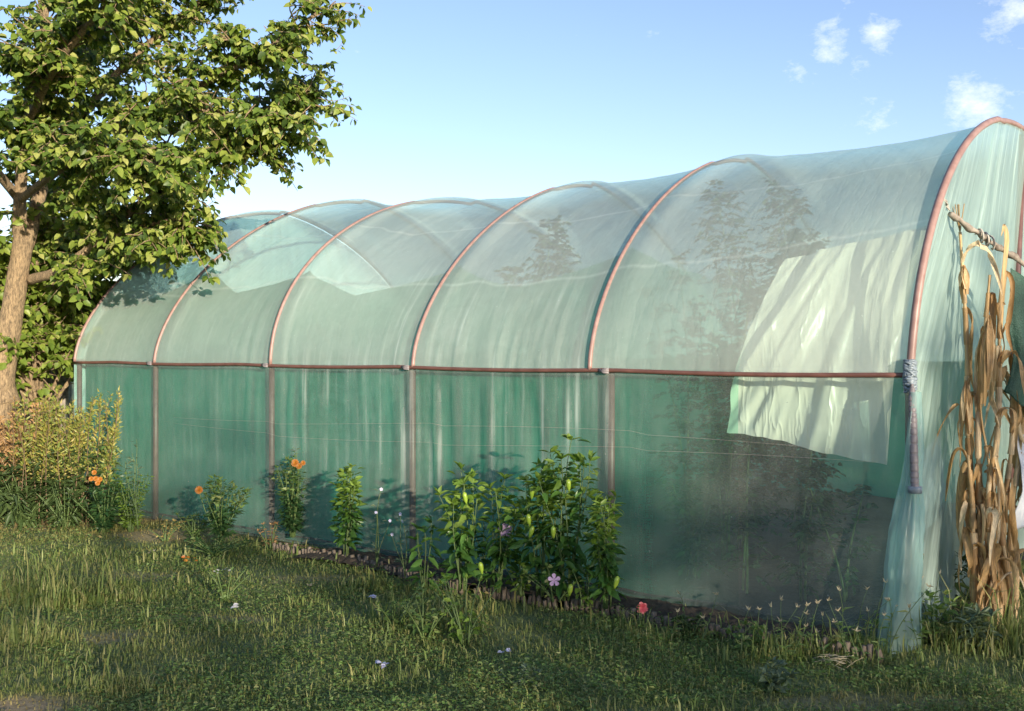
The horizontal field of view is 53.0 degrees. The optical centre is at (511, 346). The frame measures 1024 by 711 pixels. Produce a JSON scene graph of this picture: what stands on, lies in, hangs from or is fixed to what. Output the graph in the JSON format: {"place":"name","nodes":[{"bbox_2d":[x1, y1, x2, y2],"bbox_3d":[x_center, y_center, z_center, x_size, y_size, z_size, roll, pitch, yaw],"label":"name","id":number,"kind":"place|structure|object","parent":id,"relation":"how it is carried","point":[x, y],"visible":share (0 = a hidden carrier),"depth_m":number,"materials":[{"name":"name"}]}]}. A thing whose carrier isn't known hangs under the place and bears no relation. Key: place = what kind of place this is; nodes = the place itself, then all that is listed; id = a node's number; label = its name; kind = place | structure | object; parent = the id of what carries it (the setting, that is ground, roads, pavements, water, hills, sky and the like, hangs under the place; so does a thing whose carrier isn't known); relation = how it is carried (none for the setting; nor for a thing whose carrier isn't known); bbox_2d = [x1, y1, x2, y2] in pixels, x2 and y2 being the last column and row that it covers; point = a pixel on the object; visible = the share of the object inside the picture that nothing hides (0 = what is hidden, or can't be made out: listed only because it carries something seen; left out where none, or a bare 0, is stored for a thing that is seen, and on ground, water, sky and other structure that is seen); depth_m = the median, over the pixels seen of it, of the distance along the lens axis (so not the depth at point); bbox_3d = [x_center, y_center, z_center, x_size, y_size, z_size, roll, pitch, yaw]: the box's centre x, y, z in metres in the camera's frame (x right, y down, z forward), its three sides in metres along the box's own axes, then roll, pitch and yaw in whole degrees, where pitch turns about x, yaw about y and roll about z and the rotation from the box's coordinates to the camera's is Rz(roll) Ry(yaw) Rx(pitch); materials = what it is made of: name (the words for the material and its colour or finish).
{"place":"outdoors","nodes":[
{"label":"outdoors","id":0,"kind":"place"},
{"bbox_2d":[0,382,1023,710],"bbox_3d":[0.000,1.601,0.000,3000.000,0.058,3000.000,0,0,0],"label":"ground","id":1,"kind":"structure","parent":0,"point":[500,624],"depth_m":5.49,"materials":[{"name":"green plant"}]},
{"bbox_2d":[0,397,54,524],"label":"tall weed","id":2,"kind":"object","parent":1,"relation":"on","point":[5,463],"visible":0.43,"depth_m":9.31,"materials":[{"name":"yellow plant"}]},
{"bbox_2d":[0,464,77,530],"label":"leafy bush","id":3,"kind":"object","parent":1,"relation":"on","point":[13,506],"visible":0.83,"depth_m":8.98,"materials":[{"name":"green plant"}]},
{"bbox_2d":[10,364,71,478],"bbox_3d":[-5.803,0.860,11.719,1.545,1.480,0.128,0,0,0],"label":"board fence","id":4,"kind":"object","parent":1,"relation":"on","point":[66,397],"visible":0.01,"depth_m":11.69,"materials":[{"name":"brown wood"}]},
{"bbox_2d":[2,389,86,527],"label":"tall weed","id":5,"kind":"object","parent":1,"relation":"on","point":[29,452],"visible":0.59,"depth_m":9.16,"materials":[{"name":"green plant"}]},
{"bbox_2d":[25,476,97,530],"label":"leafy bush","id":6,"kind":"object","parent":1,"relation":"on","point":[63,513],"visible":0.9,"depth_m":8.92,"materials":[{"name":"green plant"}]},
{"bbox_2d":[0,202,135,426],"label":"leafy shrub","id":7,"kind":"object","parent":1,"relation":"on","point":[52,327],"visible":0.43,"depth_m":10.43,"materials":[{"name":"green plant"}]},
{"bbox_2d":[34,386,122,524],"bbox_3d":[-3.892,0.989,9.203,0.802,1.289,0.548,0,0,0],"label":"tall weed","id":8,"kind":"object","parent":1,"relation":"on","point":[75,461],"visible":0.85,"depth_m":9.13,"materials":[{"name":"green plant"}]},
{"bbox_2d":[66,470,124,532],"bbox_3d":[-3.547,1.319,8.831,0.437,0.567,0.565,0,0,0],"label":"marigold","id":9,"kind":"object","parent":1,"relation":"on","point":[104,517],"visible":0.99,"depth_m":8.74,"materials":[{"name":"green plant"}]},
{"bbox_2d":[85,385,123,525],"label":"tall weed","id":10,"kind":"object","parent":1,"relation":"on","point":[111,435],"visible":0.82,"depth_m":9.05,"materials":[{"name":"green plant"}]},
{"bbox_2d":[108,472,153,531],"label":"leafy bush","id":11,"kind":"object","parent":1,"relation":"on","point":[130,522],"visible":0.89,"depth_m":8.83,"materials":[{"name":"green plant"}]},
{"bbox_2d":[120,439,143,529],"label":"wispy weed","id":12,"kind":"object","parent":1,"relation":"on","point":[133,491],"visible":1,"depth_m":8.63,"materials":[{"name":"green plant"}]},
{"bbox_2d":[148,519,185,541],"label":"dry plant","id":13,"kind":"object","parent":1,"relation":"on","point":[174,528],"visible":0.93,"depth_m":8.45,"materials":[{"name":"green plant"}]},
{"bbox_2d":[0,0,371,505],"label":"broadleaf tree","id":14,"kind":"object","parent":1,"relation":"on","point":[50,138],"visible":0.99,"depth_m":9.15,"materials":[{"name":"green plant"}]},
{"bbox_2d":[172,510,214,540],"bbox_3d":[-2.636,1.493,8.492,0.402,0.252,0.459,0,0,0],"label":"herb cushion","id":15,"kind":"object","parent":1,"relation":"on","point":[194,531],"visible":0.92,"depth_m":8.49,"materials":[{"name":"green plant"}]},
{"bbox_2d":[184,534,249,556],"bbox_3d":[-2.268,1.525,7.833,0.498,0.157,0.457,0,0,-39],"label":"herb cushion","id":16,"kind":"object","parent":1,"relation":"on","point":[215,551],"visible":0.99,"depth_m":7.83,"materials":[{"name":"green plant"}]},
{"bbox_2d":[195,474,251,541],"bbox_3d":[-2.282,1.276,8.094,0.466,0.532,0.473,0,0,0],"label":"marigold","id":17,"kind":"object","parent":1,"relation":"on","point":[219,527],"visible":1,"depth_m":8.09,"materials":[{"name":"green plant"}]},
{"bbox_2d":[204,565,249,600],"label":"lawn weed","id":18,"kind":"object","parent":1,"relation":"on","point":[224,596],"visible":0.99,"depth_m":6.47,"materials":[{"name":"green plant"}]},
{"bbox_2d":[257,521,279,548],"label":"dry plant","id":19,"kind":"object","parent":1,"relation":"on","point":[270,536],"visible":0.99,"depth_m":8.12,"materials":[{"name":"beige plant"}]},
{"bbox_2d":[268,447,308,537],"bbox_3d":[-1.788,1.182,8.260,0.344,0.718,0.348,0,0,0],"label":"marigold","id":20,"kind":"object","parent":1,"relation":"on","point":[293,511],"visible":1,"depth_m":8.24,"materials":[{"name":"green plant"}]},
{"bbox_2d":[369,487,392,566],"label":"wispy weed","id":21,"kind":"object","parent":1,"relation":"on","point":[378,534],"visible":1,"depth_m":7.16,"materials":[{"name":"green plant"}]},
{"bbox_2d":[375,660,388,668],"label":"fallen petals","id":22,"kind":"object","parent":1,"relation":"on","point":[378,661],"visible":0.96,"depth_m":5.05,"materials":[{"name":"white plant"}]},
{"bbox_2d":[391,512,411,576],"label":"wispy weed","id":23,"kind":"object","parent":1,"relation":"on","point":[402,560],"visible":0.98,"depth_m":6.90,"materials":[{"name":"green plant"}]},
{"bbox_2d":[375,582,433,630],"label":"lawn weed","id":24,"kind":"object","parent":1,"relation":"on","point":[394,605],"visible":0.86,"depth_m":5.76,"materials":[{"name":"green plant"}]},
{"bbox_2d":[405,515,442,590],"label":"pepper plant","id":25,"kind":"object","parent":1,"relation":"on","point":[415,565],"visible":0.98,"depth_m":6.56,"materials":[{"name":"green plant"}]},
{"bbox_2d":[397,582,463,640],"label":"lawn weed","id":26,"kind":"object","parent":1,"relation":"on","point":[426,627],"visible":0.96,"depth_m":5.57,"materials":[{"name":"green plant"}]},
{"bbox_2d":[433,460,492,590],"bbox_3d":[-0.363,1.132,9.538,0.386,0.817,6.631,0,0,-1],"label":"pepper plant","id":27,"kind":"object","parent":1,"relation":"on","point":[463,541],"visible":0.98,"depth_m":6.44,"materials":[{"name":"green plant"}]},
{"bbox_2d":[427,571,501,645],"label":"lawn weed","id":28,"kind":"object","parent":1,"relation":"on","point":[459,632],"visible":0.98,"depth_m":5.53,"materials":[{"name":"green plant"}]},
{"bbox_2d":[475,518,511,588],"bbox_3d":[-0.138,1.312,6.542,0.264,0.457,0.270,0,0,-13],"label":"mallow","id":29,"kind":"object","parent":1,"relation":"on","point":[506,532],"visible":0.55,"depth_m":6.53,"materials":[{"name":"green plant"}]},
{"bbox_2d":[475,472,533,592],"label":"pepper plant","id":30,"kind":"object","parent":1,"relation":"on","point":[497,553],"visible":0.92,"depth_m":6.42,"materials":[{"name":"green plant"}]},
{"bbox_2d":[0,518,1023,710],"bbox_3d":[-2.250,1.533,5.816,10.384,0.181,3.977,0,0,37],"label":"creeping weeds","id":31,"kind":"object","parent":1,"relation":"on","point":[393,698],"visible":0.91,"depth_m":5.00,"materials":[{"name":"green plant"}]},
{"bbox_2d":[501,558,534,596],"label":"lettuce weed","id":32,"kind":"object","parent":1,"relation":"on","point":[520,592],"visible":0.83,"depth_m":6.35,"materials":[{"name":"green plant"}]},
{"bbox_2d":[496,662,541,689],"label":"lawn weed","id":33,"kind":"object","parent":1,"relation":"on","point":[524,666],"visible":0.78,"depth_m":4.78,"materials":[{"name":"green plant"}]},
{"bbox_2d":[73,116,1023,642],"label":"polytunnel","id":34,"kind":"structure","parent":1,"relation":"on","point":[419,360],"depth_m":8.30,"materials":[{"name":"plastic"}]},
{"bbox_2d":[727,226,926,464],"bbox_3d":[1.853,-0.026,6.055,1.145,1.367,0.465,0,0,27],"label":"white sheet","id":35,"kind":"object","parent":34,"relation":"hanging from","point":[843,415],"visible":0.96,"depth_m":5.97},
{"bbox_2d":[915,433,940,537],"bbox_3d":[2.646,0.862,6.490,0.085,0.624,0.755,0,0,32],"label":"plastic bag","id":36,"kind":"object","parent":34,"relation":"hanging from","point":[919,509],"visible":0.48,"depth_m":6.32,"materials":[{"name":"plastic"}]},
{"bbox_2d":[944,198,1023,266],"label":"branch pole","id":37,"kind":"object","parent":34,"relation":"attached to","point":[969,228],"visible":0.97,"depth_m":5.83,"materials":[{"name":"brown wood"}]},
{"bbox_2d":[1004,268,1023,406],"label":"cloth","id":38,"kind":"object","parent":37,"relation":"hanging from","point":[1013,388],"visible":0.89,"depth_m":5.94,"materials":[{"name":"fabric"}]},
{"bbox_2d":[108,477,1023,638],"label":"tunnel soil","id":39,"kind":"structure","parent":1,"relation":"on","point":[885,526],"depth_m":7.18,"materials":[{"name":"brown soil"}]},
{"bbox_2d":[493,215,572,282],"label":"tomato plant","id":40,"kind":"object","parent":39,"relation":"on","point":[552,244],"visible":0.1,"depth_m":8.56,"materials":[{"name":"green plant"}]},
{"bbox_2d":[507,458,573,596],"bbox_3d":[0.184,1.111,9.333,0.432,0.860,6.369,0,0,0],"label":"pepper plant","id":41,"kind":"object","parent":39,"relation":"on","point":[532,556],"visible":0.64,"depth_m":6.31,"materials":[{"name":"green plant"}]},
{"bbox_2d":[522,562,589,602],"bbox_3d":[0.254,1.421,6.130,0.440,0.242,0.241,0,0,27],"label":"mallow","id":42,"kind":"object","parent":39,"relation":"on","point":[546,581],"visible":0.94,"depth_m":6.18,"materials":[{"name":"green plant"}]},
{"bbox_2d":[546,243,581,275],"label":"tomato plant","id":43,"kind":"object","parent":39,"relation":"on","point":[570,253],"visible":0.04,"depth_m":8.48,"materials":[{"name":"green plant"}]},
{"bbox_2d":[650,249,723,555],"bbox_3d":[1.250,0.415,7.535,0.622,2.270,0.491,0,0,-30],"label":"tomato plant","id":44,"kind":"object","parent":39,"relation":"on","point":[681,427],"visible":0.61,"depth_m":7.54,"materials":[{"name":"green plant"}]},
{"bbox_2d":[652,455,736,577],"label":"tomato plant","id":45,"kind":"object","parent":39,"relation":"on","point":[694,509],"visible":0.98,"depth_m":6.80,"materials":[{"name":"green plant"}]},
{"bbox_2d":[670,263,779,564],"bbox_3d":[1.543,0.507,7.489,0.776,2.164,0.844,0,0,0],"label":"tomato plant","id":46,"kind":"object","parent":39,"relation":"on","point":[732,362],"visible":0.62,"depth_m":7.43,"materials":[{"name":"green plant"}]},
{"bbox_2d":[716,418,778,593],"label":"tomato plant","id":47,"kind":"object","parent":39,"relation":"on","point":[746,518],"visible":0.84,"depth_m":6.42,"materials":[{"name":"green plant"}]},
{"bbox_2d":[681,178,825,547],"bbox_3d":[1.809,0.143,7.882,1.151,2.815,1.086,0,0,0],"label":"tomato plant","id":48,"kind":"object","parent":39,"relation":"on","point":[800,250],"visible":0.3,"depth_m":7.79,"materials":[{"name":"green plant"}]},
{"bbox_2d":[764,446,832,600],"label":"tomato plant","id":49,"kind":"object","parent":39,"relation":"on","point":[807,533],"visible":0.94,"depth_m":6.22,"materials":[{"name":"green plant"}]},
{"bbox_2d":[738,178,863,549],"bbox_3d":[2.217,0.100,7.852,0.967,2.900,1.002,0,0,0],"label":"tomato plant","id":50,"kind":"object","parent":39,"relation":"on","point":[776,205],"visible":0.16,"depth_m":7.96,"materials":[{"name":"green plant"}]},
{"bbox_2d":[780,450,880,601],"bbox_3d":[1.954,1.092,6.290,0.592,0.918,0.431,0,0,27],"label":"tomato plant","id":51,"kind":"object","parent":39,"relation":"on","point":[839,531],"visible":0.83,"depth_m":6.23,"materials":[{"name":"green plant"}]},
{"bbox_2d":[285,548,857,643],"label":"garden bed soil","id":52,"kind":"structure","parent":1,"relation":"on","point":[664,608],"depth_m":6.20,"materials":[{"name":"brown soil"}]},
{"bbox_2d":[327,463,368,556],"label":"leafy herb","id":53,"kind":"object","parent":52,"relation":"on","point":[349,517],"visible":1,"depth_m":7.53,"materials":[{"name":"green plant"}]},
{"bbox_2d":[521,433,603,600],"bbox_3d":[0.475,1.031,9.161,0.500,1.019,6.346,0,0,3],"label":"pepper plant","id":54,"kind":"object","parent":52,"relation":"on","point":[566,544],"visible":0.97,"depth_m":6.17,"materials":[{"name":"green plant"}]},
{"bbox_2d":[272,541,883,662],"bbox_3d":[-0.062,1.573,6.577,4.777,0.157,0.211,0,0,38],"label":"wooden edging","id":55,"kind":"object","parent":1,"relation":"on","point":[508,594],"visible":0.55,"depth_m":6.23,"materials":[{"name":"brown wood"}]},
{"bbox_2d":[568,564,601,606],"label":"lettuce weed","id":56,"kind":"object","parent":1,"relation":"on","point":[588,601],"visible":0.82,"depth_m":6.08,"materials":[{"name":"green plant"}]},
{"bbox_2d":[582,490,626,608],"bbox_3d":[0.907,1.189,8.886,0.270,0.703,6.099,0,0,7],"label":"pepper plant","id":57,"kind":"object","parent":1,"relation":"on","point":[606,566],"visible":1,"depth_m":5.99,"materials":[{"name":"green plant"}]},
{"bbox_2d":[635,602,652,624],"bbox_3d":[0.732,1.479,5.699,0.097,0.124,0.167,0,0,17],"label":"petunia","id":58,"kind":"object","parent":1,"relation":"on","point":[641,607],"visible":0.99,"depth_m":5.69,"materials":[{"name":"red plant"}]},
{"bbox_2d":[670,612,704,641],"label":"lawn weed","id":59,"kind":"object","parent":1,"relation":"on","point":[684,617],"visible":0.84,"depth_m":5.59,"materials":[{"name":"green plant"}]},
{"bbox_2d":[668,591,717,647],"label":"seeding weed","id":60,"kind":"object","parent":1,"relation":"on","point":[703,617],"visible":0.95,"depth_m":5.50,"materials":[{"name":"plant"}]},
{"bbox_2d":[724,620,767,651],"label":"lawn weed","id":61,"kind":"object","parent":1,"relation":"on","point":[761,629],"visible":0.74,"depth_m":5.35,"materials":[{"name":"green plant"}]},
{"bbox_2d":[733,596,808,662],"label":"seeding weed","id":62,"kind":"object","parent":1,"relation":"on","point":[777,634],"visible":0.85,"depth_m":5.16,"materials":[{"name":"plant"}]},
{"bbox_2d":[759,656,798,695],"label":"lawn weed","id":63,"kind":"object","parent":1,"relation":"on","point":[775,674],"visible":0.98,"depth_m":4.73,"materials":[{"name":"green plant"}]},
{"bbox_2d":[774,587,859,664],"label":"seeding weed","id":64,"kind":"object","parent":1,"relation":"on","point":[838,623],"visible":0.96,"depth_m":5.23,"materials":[{"name":"plant"}]},
{"bbox_2d":[814,653,863,669],"bbox_3d":[1.597,1.558,5.105,0.187,0.044,0.228,0,0,-42],"label":"straw wisp","id":65,"kind":"object","parent":1,"relation":"on","point":[829,655],"visible":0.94,"depth_m":5.11,"materials":[{"name":"beige plant"}]},
{"bbox_2d":[816,597,897,668],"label":"seeding weed","id":66,"kind":"object","parent":1,"relation":"on","point":[827,645],"visible":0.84,"depth_m":5.18,"materials":[{"name":"plant"}]},
{"bbox_2d":[852,579,925,677],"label":"seeding weed","id":67,"kind":"object","parent":1,"relation":"on","point":[881,627],"visible":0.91,"depth_m":5.12,"materials":[{"name":"plant"}]},
{"bbox_2d":[872,609,931,646],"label":"lawn weed","id":68,"kind":"object","parent":1,"relation":"on","point":[908,635],"visible":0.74,"depth_m":5.41,"materials":[{"name":"green plant"}]},
{"bbox_2d":[883,552,943,663],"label":"seeding weed","id":69,"kind":"object","parent":1,"relation":"on","point":[905,611],"visible":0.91,"depth_m":5.37,"materials":[{"name":"plant"}]},
{"bbox_2d":[904,550,968,599],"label":"lawn weed","id":70,"kind":"object","parent":1,"relation":"on","point":[965,569],"visible":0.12,"depth_m":6.17,"materials":[{"name":"green plant"}]},
{"bbox_2d":[901,589,974,636],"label":"lawn weed","id":71,"kind":"object","parent":1,"relation":"on","point":[944,611],"visible":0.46,"depth_m":5.54,"materials":[{"name":"green plant"}]},
{"bbox_2d":[932,275,996,605],"bbox_3d":[2.588,0.616,5.855,0.329,2.039,0.236,0,0,36],"label":"corn stalk","id":72,"kind":"object","parent":1,"relation":"on","point":[985,363],"visible":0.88,"depth_m":5.77,"materials":[{"name":"beige plant"}]},
{"bbox_2d":[945,447,987,616],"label":"corn stalk","id":73,"kind":"object","parent":1,"relation":"on","point":[968,534],"visible":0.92,"depth_m":5.75,"materials":[{"name":"brown plant"}]},
{"bbox_2d":[947,602,1003,654],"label":"lawn weed","id":74,"kind":"object","parent":1,"relation":"on","point":[971,612],"visible":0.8,"depth_m":5.35,"materials":[{"name":"green plant"}]},
{"bbox_2d":[953,204,1002,608],"bbox_3d":[2.596,0.395,5.809,0.152,2.416,0.334,0,0,-14],"label":"corn stalk","id":75,"kind":"object","parent":1,"relation":"on","point":[966,411],"visible":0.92,"depth_m":5.83,"materials":[{"name":"beige plant"}]},
{"bbox_2d":[974,323,1022,620],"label":"corn stalk","id":76,"kind":"object","parent":1,"relation":"on","point":[1009,495],"visible":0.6,"depth_m":5.99,"materials":[{"name":"brown plant"}]},
{"bbox_2d":[978,440,1023,629],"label":"corn stalk","id":77,"kind":"object","parent":1,"relation":"on","point":[992,547],"visible":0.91,"depth_m":5.71,"materials":[{"name":"brown plant"}]},
{"bbox_2d":[983,440,1023,618],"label":"corn stalk","id":78,"kind":"object","parent":1,"relation":"on","point":[1007,567],"visible":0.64,"depth_m":5.78,"materials":[{"name":"brown plant"}]},
{"bbox_2d":[985,224,1023,620],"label":"corn stalk","id":79,"kind":"object","parent":1,"relation":"on","point":[1002,373],"visible":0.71,"depth_m":5.87,"materials":[{"name":"beige plant"}]},
{"bbox_2d":[1001,402,1023,620],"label":"corn stalk","id":80,"kind":"object","parent":1,"relation":"on","point":[1017,481],"visible":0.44,"depth_m":6.09,"materials":[{"name":"brown plant"}]},
{"bbox_2d":[1015,434,1023,529],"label":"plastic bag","id":81,"kind":"object","parent":80,"relation":"hanging from","point":[1019,511],"visible":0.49,"depth_m":6.09,"materials":[{"name":"white plastic"}]},
{"bbox_2d":[0,0,1023,280],"label":"sky","id":82,"kind":"structure","parent":0,"point":[492,100],"materials":[{"name":"blue"}]}
]}

